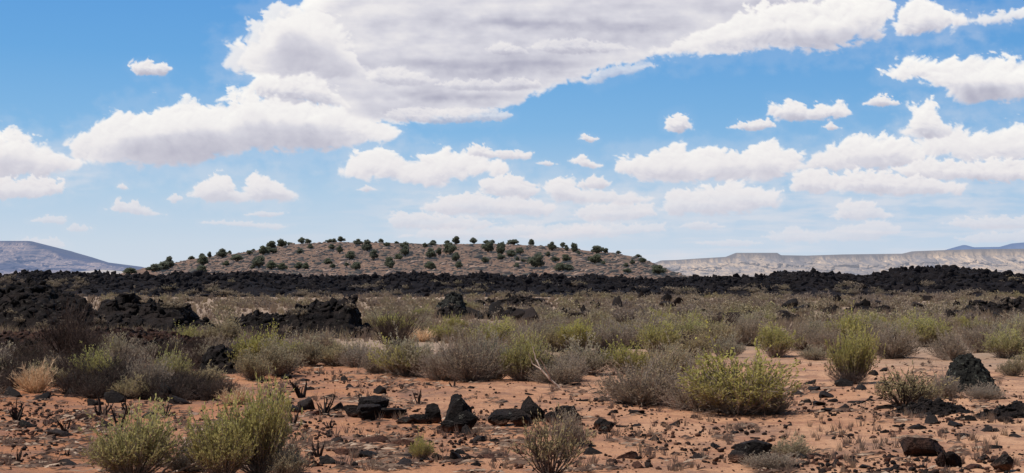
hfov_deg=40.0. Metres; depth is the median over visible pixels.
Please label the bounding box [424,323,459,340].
rabbitbrush
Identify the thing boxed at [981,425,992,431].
lava rock
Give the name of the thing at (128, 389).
sagebrush
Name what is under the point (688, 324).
rabbitbrush
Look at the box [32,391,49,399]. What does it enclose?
lava rock
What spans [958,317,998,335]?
dead shrub
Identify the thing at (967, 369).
lava boulder
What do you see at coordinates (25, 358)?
dark shrub
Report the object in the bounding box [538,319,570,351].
sagebrush
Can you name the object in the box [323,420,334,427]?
charred stems
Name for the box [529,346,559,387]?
bent branch
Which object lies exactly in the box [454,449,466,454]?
lava rock
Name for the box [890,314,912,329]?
rabbitbrush
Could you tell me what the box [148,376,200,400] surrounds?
dark shrub
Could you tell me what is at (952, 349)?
dry shrub
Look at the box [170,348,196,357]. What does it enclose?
dry shrub
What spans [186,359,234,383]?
sagebrush
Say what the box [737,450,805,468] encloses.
dry shrub
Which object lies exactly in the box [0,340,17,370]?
sagebrush
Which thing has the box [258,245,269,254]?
juniper tree
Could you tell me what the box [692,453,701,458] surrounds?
lava rock
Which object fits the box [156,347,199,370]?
dead shrub
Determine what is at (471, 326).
dry shrub
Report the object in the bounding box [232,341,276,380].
sagebrush
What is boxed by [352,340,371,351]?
sparse shrub
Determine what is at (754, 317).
sagebrush
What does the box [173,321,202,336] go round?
rabbitbrush
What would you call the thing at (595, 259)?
juniper tree
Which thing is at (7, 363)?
dark shrub
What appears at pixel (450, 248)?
juniper tree
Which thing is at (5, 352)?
dry shrub
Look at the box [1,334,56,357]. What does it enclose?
dark shrub
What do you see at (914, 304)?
lava block
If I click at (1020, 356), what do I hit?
rabbitbrush
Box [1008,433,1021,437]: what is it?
lava rock
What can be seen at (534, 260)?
juniper tree
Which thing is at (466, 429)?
lava rock
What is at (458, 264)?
juniper tree
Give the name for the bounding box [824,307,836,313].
lava block
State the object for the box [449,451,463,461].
lava rock
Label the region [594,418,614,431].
lava boulder
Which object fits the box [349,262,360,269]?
juniper tree
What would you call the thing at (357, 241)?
juniper tree
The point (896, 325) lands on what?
sagebrush
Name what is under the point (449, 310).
lava outcrop
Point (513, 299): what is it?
lava outcrop
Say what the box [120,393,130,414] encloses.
charred stems
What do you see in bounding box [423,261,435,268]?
juniper tree
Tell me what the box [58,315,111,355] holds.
dead shrub
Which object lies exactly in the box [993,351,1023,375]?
sagebrush
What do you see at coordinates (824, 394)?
lava rock
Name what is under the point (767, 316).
rabbitbrush
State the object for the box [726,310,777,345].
dry shrub
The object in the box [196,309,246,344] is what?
sagebrush
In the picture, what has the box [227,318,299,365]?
rabbitbrush
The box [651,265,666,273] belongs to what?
juniper tree
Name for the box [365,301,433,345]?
shrub
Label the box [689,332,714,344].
dry shrub
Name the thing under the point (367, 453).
lava rock
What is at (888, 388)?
sparse shrub
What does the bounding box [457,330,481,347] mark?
sagebrush
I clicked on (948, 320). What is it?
dry shrub
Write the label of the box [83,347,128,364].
dry shrub
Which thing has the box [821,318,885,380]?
rabbitbrush
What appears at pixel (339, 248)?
juniper tree
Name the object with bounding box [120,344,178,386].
dry shrub
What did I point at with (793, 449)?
sagebrush
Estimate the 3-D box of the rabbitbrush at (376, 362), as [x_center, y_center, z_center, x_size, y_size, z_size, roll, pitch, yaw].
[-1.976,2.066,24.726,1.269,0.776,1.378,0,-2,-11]
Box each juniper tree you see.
[122,267,136,274]
[145,264,162,271]
[156,261,169,269]
[165,256,174,267]
[196,255,207,265]
[196,265,206,271]
[215,248,226,257]
[221,260,229,265]
[230,254,242,261]
[252,255,264,268]
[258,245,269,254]
[265,260,276,269]
[266,241,275,247]
[277,239,286,246]
[277,262,287,269]
[294,262,302,268]
[298,237,304,242]
[301,262,308,268]
[323,258,332,263]
[336,245,342,252]
[337,236,345,241]
[345,250,355,259]
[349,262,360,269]
[352,239,363,244]
[361,239,372,250]
[369,249,378,259]
[384,256,395,267]
[394,253,402,258]
[399,241,408,246]
[399,245,408,255]
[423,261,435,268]
[425,247,436,257]
[436,248,441,254]
[442,242,456,254]
[452,236,459,243]
[452,252,459,260]
[455,260,462,267]
[469,237,476,242]
[480,240,493,251]
[481,257,488,262]
[496,241,505,253]
[497,253,505,259]
[506,239,518,244]
[506,250,516,256]
[516,247,523,254]
[526,252,544,267]
[528,239,534,244]
[547,241,556,250]
[551,256,559,261]
[553,263,564,270]
[562,254,571,260]
[564,264,574,270]
[571,242,577,251]
[587,253,602,263]
[591,245,604,252]
[622,268,631,272]
[639,257,646,262]
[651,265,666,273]
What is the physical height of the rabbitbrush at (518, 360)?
1.126 m
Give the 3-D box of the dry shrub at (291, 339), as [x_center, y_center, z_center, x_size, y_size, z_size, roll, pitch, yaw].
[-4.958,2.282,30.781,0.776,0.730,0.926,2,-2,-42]
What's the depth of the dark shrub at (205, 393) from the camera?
20.01 m
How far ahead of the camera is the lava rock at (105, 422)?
16.25 m
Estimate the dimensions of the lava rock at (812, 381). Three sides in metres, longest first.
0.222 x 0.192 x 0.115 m
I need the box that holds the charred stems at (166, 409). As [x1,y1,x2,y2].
[158,402,171,416]
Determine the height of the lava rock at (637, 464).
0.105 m
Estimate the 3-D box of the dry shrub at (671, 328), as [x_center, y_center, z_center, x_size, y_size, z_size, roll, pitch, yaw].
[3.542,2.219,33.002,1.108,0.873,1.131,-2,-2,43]
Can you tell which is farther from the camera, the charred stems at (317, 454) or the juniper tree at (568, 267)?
the juniper tree at (568, 267)
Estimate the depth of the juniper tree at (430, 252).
363.56 m
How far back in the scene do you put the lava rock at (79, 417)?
17.23 m
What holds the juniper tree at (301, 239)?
on the hill
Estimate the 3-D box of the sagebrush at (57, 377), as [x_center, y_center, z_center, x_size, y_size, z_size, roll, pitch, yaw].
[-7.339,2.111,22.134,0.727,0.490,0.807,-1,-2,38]
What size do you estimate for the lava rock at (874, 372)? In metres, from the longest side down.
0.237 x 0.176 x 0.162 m
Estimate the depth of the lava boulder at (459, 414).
15.66 m
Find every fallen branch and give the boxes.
[162,442,187,471]
[172,462,197,472]
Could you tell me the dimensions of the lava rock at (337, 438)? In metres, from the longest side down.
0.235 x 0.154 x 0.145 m
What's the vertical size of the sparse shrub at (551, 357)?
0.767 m
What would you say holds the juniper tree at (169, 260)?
on the hill
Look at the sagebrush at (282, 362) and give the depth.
24.44 m
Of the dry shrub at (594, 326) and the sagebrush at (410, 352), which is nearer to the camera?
the sagebrush at (410, 352)
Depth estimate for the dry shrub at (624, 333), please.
33.21 m
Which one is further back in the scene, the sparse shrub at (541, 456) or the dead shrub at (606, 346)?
the dead shrub at (606, 346)
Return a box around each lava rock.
[3,386,21,396]
[17,420,36,427]
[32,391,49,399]
[45,429,73,436]
[57,458,75,465]
[66,387,78,393]
[74,414,91,419]
[87,399,103,405]
[99,419,112,429]
[104,389,125,403]
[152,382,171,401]
[168,394,191,404]
[280,374,291,379]
[284,404,303,411]
[297,397,314,409]
[305,410,322,415]
[319,454,335,463]
[330,402,344,411]
[331,436,343,443]
[334,448,354,454]
[340,376,348,380]
[358,450,377,457]
[359,435,390,442]
[373,385,386,393]
[389,439,413,444]
[396,457,411,465]
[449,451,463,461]
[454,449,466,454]
[461,424,470,434]
[470,462,480,466]
[472,435,486,441]
[483,453,494,458]
[583,446,601,454]
[616,451,637,458]
[629,410,644,413]
[632,460,643,467]
[669,420,679,425]
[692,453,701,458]
[710,442,720,447]
[791,390,803,394]
[797,453,810,458]
[800,399,811,402]
[803,379,815,384]
[808,386,820,390]
[813,400,827,405]
[819,390,833,397]
[821,408,831,411]
[827,398,837,401]
[834,378,852,386]
[847,400,865,403]
[855,384,866,389]
[858,464,872,468]
[868,370,878,375]
[873,404,893,408]
[906,425,925,428]
[924,414,939,423]
[947,420,962,425]
[954,433,970,436]
[956,415,977,420]
[964,463,981,469]
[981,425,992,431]
[987,445,1002,448]
[998,416,1014,422]
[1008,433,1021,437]
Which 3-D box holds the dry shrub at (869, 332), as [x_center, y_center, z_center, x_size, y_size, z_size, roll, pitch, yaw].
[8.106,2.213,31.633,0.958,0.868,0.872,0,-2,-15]
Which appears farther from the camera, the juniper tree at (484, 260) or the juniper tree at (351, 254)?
the juniper tree at (351, 254)
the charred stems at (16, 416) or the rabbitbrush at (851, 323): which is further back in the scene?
the rabbitbrush at (851, 323)
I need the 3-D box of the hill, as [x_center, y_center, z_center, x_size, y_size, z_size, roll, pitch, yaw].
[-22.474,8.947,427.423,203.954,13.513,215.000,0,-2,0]
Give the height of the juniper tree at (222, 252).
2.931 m
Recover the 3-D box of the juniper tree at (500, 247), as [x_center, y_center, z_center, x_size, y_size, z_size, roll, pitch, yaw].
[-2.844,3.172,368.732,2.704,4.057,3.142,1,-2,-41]
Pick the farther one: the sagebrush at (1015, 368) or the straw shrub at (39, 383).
the sagebrush at (1015, 368)
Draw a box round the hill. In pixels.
[120,242,674,278]
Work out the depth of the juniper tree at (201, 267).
341.51 m
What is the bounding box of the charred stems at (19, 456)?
[16,447,22,460]
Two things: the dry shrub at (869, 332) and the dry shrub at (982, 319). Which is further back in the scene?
the dry shrub at (982, 319)
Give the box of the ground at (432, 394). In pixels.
[0,296,1023,472]
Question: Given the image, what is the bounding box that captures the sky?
[0,0,1023,267]
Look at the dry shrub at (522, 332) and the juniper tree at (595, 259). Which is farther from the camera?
the juniper tree at (595, 259)
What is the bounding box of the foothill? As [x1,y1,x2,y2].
[79,270,122,273]
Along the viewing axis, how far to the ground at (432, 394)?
17.25 m
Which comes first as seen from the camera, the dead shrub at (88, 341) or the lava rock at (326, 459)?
the lava rock at (326, 459)
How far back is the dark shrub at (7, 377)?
21.57 m
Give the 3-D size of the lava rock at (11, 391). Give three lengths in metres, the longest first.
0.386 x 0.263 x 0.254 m
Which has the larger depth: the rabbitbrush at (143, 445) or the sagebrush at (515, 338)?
the sagebrush at (515, 338)
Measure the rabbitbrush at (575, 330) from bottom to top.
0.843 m
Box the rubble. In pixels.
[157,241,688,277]
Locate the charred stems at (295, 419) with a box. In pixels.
[289,403,300,424]
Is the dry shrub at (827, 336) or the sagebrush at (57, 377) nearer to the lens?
the sagebrush at (57, 377)
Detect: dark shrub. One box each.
[0,346,31,379]
[0,349,50,367]
[0,353,35,388]
[0,366,13,392]
[0,367,8,394]
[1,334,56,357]
[1,335,35,346]
[10,358,56,375]
[17,344,39,361]
[19,338,65,363]
[24,350,51,370]
[46,362,98,393]
[49,346,112,370]
[60,354,102,384]
[64,346,91,362]
[72,360,146,390]
[72,369,115,398]
[76,363,124,384]
[85,335,140,381]
[86,351,145,373]
[101,345,146,369]
[124,334,144,348]
[130,371,180,399]
[142,334,192,360]
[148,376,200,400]
[163,362,201,383]
[163,369,210,390]
[178,364,226,384]
[181,341,206,367]
[184,328,212,355]
[186,357,202,379]
[195,373,234,400]
[196,374,244,391]
[259,347,302,370]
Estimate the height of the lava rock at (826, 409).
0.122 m
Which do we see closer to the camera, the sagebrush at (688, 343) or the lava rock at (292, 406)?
the lava rock at (292, 406)
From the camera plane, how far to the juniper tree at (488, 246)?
375.79 m
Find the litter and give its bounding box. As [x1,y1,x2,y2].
[0,350,1023,472]
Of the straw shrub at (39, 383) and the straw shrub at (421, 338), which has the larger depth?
the straw shrub at (421, 338)
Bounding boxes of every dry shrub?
[0,344,15,359]
[43,350,69,366]
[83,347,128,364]
[116,339,153,359]
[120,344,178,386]
[160,435,206,471]
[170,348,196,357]
[195,330,239,347]
[225,326,256,348]
[278,328,300,348]
[290,326,345,349]
[333,332,381,366]
[356,346,386,373]
[399,304,416,311]
[407,336,460,380]
[412,311,435,323]
[431,318,510,381]
[432,336,460,358]
[455,329,490,351]
[460,318,494,337]
[479,328,507,348]
[502,321,534,343]
[505,325,544,347]
[524,351,586,383]
[525,311,569,348]
[545,347,593,380]
[545,401,591,445]
[566,314,584,322]
[583,341,691,406]
[584,319,618,333]
[589,319,613,347]
[591,316,640,348]
[615,316,647,348]
[633,302,670,327]
[638,313,654,322]
[642,316,683,343]
[650,345,748,411]
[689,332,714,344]
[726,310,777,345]
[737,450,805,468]
[740,370,798,414]
[785,315,823,350]
[805,320,840,352]
[819,317,859,339]
[855,314,927,358]
[855,316,890,345]
[916,323,958,346]
[923,324,976,359]
[927,305,960,328]
[930,360,964,398]
[953,308,1015,352]
[962,379,1008,399]
[971,315,988,323]
[1004,332,1023,354]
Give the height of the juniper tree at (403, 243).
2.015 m
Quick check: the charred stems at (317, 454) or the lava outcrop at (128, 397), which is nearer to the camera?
the charred stems at (317, 454)
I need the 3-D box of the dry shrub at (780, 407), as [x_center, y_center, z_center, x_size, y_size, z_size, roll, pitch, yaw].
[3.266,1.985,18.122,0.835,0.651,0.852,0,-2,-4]
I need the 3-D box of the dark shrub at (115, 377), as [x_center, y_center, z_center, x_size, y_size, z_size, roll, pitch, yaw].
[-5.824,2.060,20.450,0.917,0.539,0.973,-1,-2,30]
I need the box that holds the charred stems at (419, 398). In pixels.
[412,390,421,403]
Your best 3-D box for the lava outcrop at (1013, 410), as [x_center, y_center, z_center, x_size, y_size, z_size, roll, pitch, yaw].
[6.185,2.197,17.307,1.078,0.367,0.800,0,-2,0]
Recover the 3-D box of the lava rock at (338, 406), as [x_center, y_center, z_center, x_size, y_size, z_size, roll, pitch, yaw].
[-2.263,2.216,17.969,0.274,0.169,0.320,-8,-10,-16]
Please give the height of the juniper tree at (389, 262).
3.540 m
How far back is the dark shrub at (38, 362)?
23.38 m
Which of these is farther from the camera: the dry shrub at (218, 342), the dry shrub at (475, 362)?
the dry shrub at (218, 342)
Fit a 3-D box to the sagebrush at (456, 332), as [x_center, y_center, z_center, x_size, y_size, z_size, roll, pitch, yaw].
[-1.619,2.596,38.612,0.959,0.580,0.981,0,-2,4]
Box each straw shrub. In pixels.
[8,356,58,392]
[211,385,256,404]
[407,325,435,341]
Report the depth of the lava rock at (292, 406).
17.84 m
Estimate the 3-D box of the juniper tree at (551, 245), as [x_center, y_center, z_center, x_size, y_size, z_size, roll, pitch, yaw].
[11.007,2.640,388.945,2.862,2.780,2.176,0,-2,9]
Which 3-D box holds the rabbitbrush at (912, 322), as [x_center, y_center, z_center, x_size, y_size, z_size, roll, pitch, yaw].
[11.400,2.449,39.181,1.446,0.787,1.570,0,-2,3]
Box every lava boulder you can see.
[196,344,248,373]
[344,395,406,420]
[395,403,441,423]
[440,393,477,432]
[488,396,559,425]
[555,405,580,422]
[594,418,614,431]
[728,439,771,462]
[776,312,801,320]
[899,437,944,455]
[935,451,961,466]
[945,353,999,391]
[992,454,1013,471]
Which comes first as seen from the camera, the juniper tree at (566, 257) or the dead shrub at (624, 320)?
the dead shrub at (624, 320)
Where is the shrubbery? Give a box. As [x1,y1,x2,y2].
[0,274,1023,357]
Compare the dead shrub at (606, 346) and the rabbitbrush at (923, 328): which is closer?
the dead shrub at (606, 346)
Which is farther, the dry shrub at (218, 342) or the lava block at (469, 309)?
the lava block at (469, 309)
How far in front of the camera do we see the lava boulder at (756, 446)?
13.10 m
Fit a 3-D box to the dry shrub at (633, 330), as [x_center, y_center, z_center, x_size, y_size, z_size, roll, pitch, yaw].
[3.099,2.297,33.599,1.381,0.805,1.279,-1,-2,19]
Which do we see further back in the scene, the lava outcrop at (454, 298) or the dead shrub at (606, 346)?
the lava outcrop at (454, 298)
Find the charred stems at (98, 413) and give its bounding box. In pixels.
[93,391,113,415]
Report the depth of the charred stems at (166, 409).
17.72 m
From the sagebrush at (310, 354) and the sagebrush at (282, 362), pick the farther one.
the sagebrush at (310, 354)
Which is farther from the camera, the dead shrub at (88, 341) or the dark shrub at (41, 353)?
the dead shrub at (88, 341)
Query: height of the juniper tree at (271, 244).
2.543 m
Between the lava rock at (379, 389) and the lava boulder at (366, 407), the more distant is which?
the lava rock at (379, 389)
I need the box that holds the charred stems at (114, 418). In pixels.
[110,404,127,427]
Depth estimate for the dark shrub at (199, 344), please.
30.04 m
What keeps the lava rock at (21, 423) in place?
on the ground at (432, 394)
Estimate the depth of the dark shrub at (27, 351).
27.10 m
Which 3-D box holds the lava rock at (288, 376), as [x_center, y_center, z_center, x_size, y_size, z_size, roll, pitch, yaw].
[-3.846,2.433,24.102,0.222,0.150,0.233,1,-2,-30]
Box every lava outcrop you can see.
[0,275,92,331]
[0,326,215,353]
[34,379,215,400]
[87,293,215,332]
[229,294,371,338]
[435,291,466,310]
[436,304,471,318]
[475,307,516,319]
[490,294,552,307]
[822,302,899,312]
[894,396,974,414]
[961,296,1023,313]
[975,401,1023,419]
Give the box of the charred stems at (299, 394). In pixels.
[289,379,306,397]
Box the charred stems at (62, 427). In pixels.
[56,418,70,430]
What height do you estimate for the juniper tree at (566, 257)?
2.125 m
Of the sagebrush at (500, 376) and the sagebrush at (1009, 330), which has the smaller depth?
the sagebrush at (500, 376)
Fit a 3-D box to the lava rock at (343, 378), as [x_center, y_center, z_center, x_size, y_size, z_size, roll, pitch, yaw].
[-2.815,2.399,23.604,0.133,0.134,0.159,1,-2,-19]
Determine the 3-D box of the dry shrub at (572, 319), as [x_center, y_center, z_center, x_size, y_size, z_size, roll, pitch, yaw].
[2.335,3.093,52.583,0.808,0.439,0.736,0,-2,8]
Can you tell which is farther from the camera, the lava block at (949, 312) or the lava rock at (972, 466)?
the lava block at (949, 312)
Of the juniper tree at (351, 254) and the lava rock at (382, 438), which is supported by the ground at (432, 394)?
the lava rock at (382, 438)
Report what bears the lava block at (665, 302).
on the ground at (432, 394)
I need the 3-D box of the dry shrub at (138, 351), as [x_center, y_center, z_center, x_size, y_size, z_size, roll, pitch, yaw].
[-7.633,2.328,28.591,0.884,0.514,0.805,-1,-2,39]
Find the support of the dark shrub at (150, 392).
on the ground at (432, 394)
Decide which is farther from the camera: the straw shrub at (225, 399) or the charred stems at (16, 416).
the straw shrub at (225, 399)
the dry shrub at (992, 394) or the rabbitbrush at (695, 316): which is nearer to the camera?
the dry shrub at (992, 394)
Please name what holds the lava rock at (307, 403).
on the ground at (432, 394)
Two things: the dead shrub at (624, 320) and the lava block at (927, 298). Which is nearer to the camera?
the dead shrub at (624, 320)
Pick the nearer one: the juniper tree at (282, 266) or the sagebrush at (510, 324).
the sagebrush at (510, 324)
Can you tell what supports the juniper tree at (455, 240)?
on the hill
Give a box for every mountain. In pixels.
[0,241,143,274]
[947,242,1023,249]
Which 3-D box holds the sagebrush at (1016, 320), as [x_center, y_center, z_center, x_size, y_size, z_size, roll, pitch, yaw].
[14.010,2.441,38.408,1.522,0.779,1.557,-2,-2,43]
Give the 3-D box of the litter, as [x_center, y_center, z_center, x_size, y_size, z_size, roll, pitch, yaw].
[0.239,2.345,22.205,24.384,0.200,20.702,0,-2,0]
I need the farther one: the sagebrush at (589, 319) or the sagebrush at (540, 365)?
the sagebrush at (589, 319)
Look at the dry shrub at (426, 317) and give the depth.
47.96 m
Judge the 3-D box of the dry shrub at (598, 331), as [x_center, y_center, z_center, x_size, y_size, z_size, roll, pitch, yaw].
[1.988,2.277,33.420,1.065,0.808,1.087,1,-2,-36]
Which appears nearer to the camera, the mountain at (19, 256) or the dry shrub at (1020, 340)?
the dry shrub at (1020, 340)
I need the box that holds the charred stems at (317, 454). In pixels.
[311,440,325,456]
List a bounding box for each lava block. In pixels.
[467,307,482,317]
[470,300,484,308]
[488,300,502,314]
[513,308,525,320]
[521,307,538,321]
[567,312,585,318]
[612,295,622,309]
[659,301,676,306]
[661,293,671,301]
[673,297,683,303]
[776,310,791,315]
[781,298,797,308]
[790,304,809,310]
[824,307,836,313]
[833,294,842,305]
[860,298,870,306]
[911,302,925,307]
[919,295,932,300]
[945,309,955,316]
[991,312,1003,318]
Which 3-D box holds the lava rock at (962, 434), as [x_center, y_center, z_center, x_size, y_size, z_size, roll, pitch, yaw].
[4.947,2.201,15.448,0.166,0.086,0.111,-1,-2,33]
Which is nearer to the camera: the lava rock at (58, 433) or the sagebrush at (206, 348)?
the lava rock at (58, 433)
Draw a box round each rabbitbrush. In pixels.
[68,338,121,374]
[78,394,184,472]
[150,333,194,379]
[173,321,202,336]
[177,389,265,472]
[222,366,302,472]
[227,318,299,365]
[276,335,307,352]
[367,332,426,374]
[370,312,415,333]
[407,425,438,459]
[411,303,433,315]
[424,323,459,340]
[443,310,467,328]
[462,315,518,344]
[495,318,550,380]
[547,318,601,351]
[598,332,659,373]
[629,304,683,353]
[655,310,675,319]
[656,312,716,337]
[672,319,807,414]
[681,310,705,322]
[751,318,805,356]
[762,311,776,321]
[819,300,870,338]
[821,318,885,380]
[862,313,894,324]
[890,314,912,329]
[891,307,957,346]
[898,313,943,331]
[953,311,968,324]
[958,314,992,329]
[972,314,1023,357]
[1010,347,1023,364]
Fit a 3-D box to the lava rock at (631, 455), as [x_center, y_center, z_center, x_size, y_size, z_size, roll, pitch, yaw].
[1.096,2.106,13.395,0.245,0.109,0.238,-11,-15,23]
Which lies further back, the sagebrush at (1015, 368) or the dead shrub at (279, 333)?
the dead shrub at (279, 333)
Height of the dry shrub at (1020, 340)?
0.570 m
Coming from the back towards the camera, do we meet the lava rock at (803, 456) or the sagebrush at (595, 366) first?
the sagebrush at (595, 366)
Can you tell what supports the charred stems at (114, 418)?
on the ground at (432, 394)
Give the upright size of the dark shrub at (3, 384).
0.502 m
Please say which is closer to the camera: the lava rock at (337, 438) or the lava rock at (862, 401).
the lava rock at (337, 438)
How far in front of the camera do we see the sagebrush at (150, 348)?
29.27 m
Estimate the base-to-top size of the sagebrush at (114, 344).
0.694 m
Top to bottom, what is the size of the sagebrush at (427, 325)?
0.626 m
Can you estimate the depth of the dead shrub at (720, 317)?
44.50 m
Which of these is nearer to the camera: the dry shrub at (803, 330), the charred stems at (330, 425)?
the charred stems at (330, 425)
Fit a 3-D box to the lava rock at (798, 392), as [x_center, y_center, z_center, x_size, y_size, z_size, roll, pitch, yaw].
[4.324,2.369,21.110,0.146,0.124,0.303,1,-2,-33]
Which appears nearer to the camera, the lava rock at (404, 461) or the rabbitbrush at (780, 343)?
the lava rock at (404, 461)
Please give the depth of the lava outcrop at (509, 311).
57.65 m
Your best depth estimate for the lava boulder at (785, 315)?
58.97 m
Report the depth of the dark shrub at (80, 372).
21.84 m
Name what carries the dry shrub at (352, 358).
on the ground at (432, 394)
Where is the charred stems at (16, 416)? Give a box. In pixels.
[8,400,23,420]
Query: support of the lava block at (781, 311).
on the ground at (432, 394)
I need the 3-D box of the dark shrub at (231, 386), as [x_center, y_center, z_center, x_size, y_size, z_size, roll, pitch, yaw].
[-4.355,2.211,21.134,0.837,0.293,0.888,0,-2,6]
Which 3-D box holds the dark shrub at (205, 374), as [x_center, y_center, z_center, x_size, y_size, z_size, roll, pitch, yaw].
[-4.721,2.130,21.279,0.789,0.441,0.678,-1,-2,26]
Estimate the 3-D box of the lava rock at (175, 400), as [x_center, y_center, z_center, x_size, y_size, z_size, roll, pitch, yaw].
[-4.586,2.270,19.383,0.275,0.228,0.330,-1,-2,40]
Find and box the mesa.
[655,249,1023,276]
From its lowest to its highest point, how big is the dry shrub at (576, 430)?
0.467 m
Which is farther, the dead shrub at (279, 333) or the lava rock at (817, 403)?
the dead shrub at (279, 333)
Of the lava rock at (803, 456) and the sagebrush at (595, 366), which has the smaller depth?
the lava rock at (803, 456)
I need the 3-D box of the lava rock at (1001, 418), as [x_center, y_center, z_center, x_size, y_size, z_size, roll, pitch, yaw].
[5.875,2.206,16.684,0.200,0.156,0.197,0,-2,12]
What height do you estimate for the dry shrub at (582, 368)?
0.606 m
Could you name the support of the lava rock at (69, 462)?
on the ground at (432, 394)
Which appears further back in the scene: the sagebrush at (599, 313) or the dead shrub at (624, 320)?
the sagebrush at (599, 313)
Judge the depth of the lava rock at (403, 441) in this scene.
14.33 m
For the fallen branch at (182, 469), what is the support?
on the ground at (432, 394)
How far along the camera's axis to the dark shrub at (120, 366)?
21.03 m
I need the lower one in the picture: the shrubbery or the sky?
the shrubbery
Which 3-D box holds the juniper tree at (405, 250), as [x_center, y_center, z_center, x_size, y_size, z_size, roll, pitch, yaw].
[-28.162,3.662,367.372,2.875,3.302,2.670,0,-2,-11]
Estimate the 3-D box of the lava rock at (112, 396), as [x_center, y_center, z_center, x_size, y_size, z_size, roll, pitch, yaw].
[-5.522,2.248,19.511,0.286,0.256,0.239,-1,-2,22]
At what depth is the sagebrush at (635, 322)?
39.14 m
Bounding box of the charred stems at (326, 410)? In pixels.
[316,394,334,414]
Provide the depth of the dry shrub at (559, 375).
23.19 m
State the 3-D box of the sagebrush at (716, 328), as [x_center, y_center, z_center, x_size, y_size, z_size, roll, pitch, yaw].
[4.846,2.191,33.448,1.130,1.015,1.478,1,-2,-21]
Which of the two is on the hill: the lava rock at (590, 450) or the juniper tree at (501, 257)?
the juniper tree at (501, 257)
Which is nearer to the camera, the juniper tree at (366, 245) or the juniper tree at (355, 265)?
the juniper tree at (355, 265)
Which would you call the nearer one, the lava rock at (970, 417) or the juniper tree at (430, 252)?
the lava rock at (970, 417)
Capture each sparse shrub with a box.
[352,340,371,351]
[507,403,595,472]
[522,336,567,369]
[689,320,727,342]
[795,333,810,350]
[867,360,957,406]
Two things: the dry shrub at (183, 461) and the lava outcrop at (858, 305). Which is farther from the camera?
the lava outcrop at (858, 305)
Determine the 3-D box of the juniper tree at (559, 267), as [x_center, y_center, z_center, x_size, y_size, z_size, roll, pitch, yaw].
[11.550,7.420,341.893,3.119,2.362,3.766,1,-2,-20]
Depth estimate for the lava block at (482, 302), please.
74.70 m
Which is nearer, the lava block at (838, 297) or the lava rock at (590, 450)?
the lava rock at (590, 450)
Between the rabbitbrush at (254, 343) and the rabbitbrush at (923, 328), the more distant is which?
the rabbitbrush at (923, 328)
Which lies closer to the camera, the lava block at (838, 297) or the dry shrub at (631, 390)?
the dry shrub at (631, 390)
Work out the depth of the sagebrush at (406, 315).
53.86 m
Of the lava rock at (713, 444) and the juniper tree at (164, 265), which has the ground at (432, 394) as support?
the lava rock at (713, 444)
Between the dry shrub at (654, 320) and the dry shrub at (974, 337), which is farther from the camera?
the dry shrub at (654, 320)
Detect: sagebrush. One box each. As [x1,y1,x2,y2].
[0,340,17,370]
[27,357,72,384]
[94,329,136,355]
[106,372,155,398]
[134,337,163,359]
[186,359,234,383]
[192,340,210,357]
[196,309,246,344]
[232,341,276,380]
[254,330,309,376]
[255,432,317,472]
[283,331,324,365]
[310,332,360,365]
[362,306,396,328]
[378,321,441,375]
[399,310,417,321]
[414,314,436,332]
[436,322,468,340]
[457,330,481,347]
[468,316,511,379]
[499,314,519,330]
[507,323,545,349]
[507,330,548,354]
[526,350,554,379]
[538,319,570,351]
[550,345,569,362]
[558,330,616,374]
[573,313,599,328]
[593,306,615,320]
[596,314,616,326]
[614,310,647,338]
[633,340,682,388]
[648,331,704,374]
[667,330,714,357]
[691,308,741,347]
[709,331,751,356]
[734,310,769,327]
[770,432,823,456]
[794,342,831,359]
[797,314,828,333]
[830,328,867,348]
[864,311,885,331]
[867,314,904,340]
[884,316,909,333]
[894,371,944,402]
[909,303,922,312]
[985,317,1020,338]
[989,317,1004,329]
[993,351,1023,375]
[1001,312,1023,328]
[1004,312,1023,339]
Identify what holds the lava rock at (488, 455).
on the ground at (432, 394)
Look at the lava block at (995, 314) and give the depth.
58.66 m
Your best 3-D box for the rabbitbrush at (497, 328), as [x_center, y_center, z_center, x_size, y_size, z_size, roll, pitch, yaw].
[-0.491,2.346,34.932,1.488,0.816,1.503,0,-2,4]
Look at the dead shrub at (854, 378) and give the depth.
22.94 m
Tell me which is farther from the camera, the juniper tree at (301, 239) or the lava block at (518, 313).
the juniper tree at (301, 239)
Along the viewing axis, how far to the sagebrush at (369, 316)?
44.47 m
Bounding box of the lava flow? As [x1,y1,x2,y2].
[0,264,1023,297]
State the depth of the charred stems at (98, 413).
17.71 m
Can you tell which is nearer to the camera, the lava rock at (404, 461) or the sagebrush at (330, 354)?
the lava rock at (404, 461)
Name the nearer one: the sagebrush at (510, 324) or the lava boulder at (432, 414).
the lava boulder at (432, 414)
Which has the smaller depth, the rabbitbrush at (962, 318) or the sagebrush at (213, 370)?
the sagebrush at (213, 370)
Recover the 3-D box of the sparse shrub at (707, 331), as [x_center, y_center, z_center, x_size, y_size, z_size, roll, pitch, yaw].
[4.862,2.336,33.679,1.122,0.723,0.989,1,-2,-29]
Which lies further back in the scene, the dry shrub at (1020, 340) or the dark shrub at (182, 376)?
the dry shrub at (1020, 340)
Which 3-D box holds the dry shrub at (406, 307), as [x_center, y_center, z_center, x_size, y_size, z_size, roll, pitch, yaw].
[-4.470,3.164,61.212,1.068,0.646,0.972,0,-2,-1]
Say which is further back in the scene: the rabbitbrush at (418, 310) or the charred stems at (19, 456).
the rabbitbrush at (418, 310)
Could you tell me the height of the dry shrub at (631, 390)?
0.961 m
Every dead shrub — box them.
[26,288,101,356]
[37,347,94,381]
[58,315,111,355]
[154,334,193,356]
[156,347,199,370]
[258,326,297,337]
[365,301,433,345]
[593,332,623,356]
[612,312,634,323]
[678,324,694,343]
[700,306,743,327]
[824,368,873,384]
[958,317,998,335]

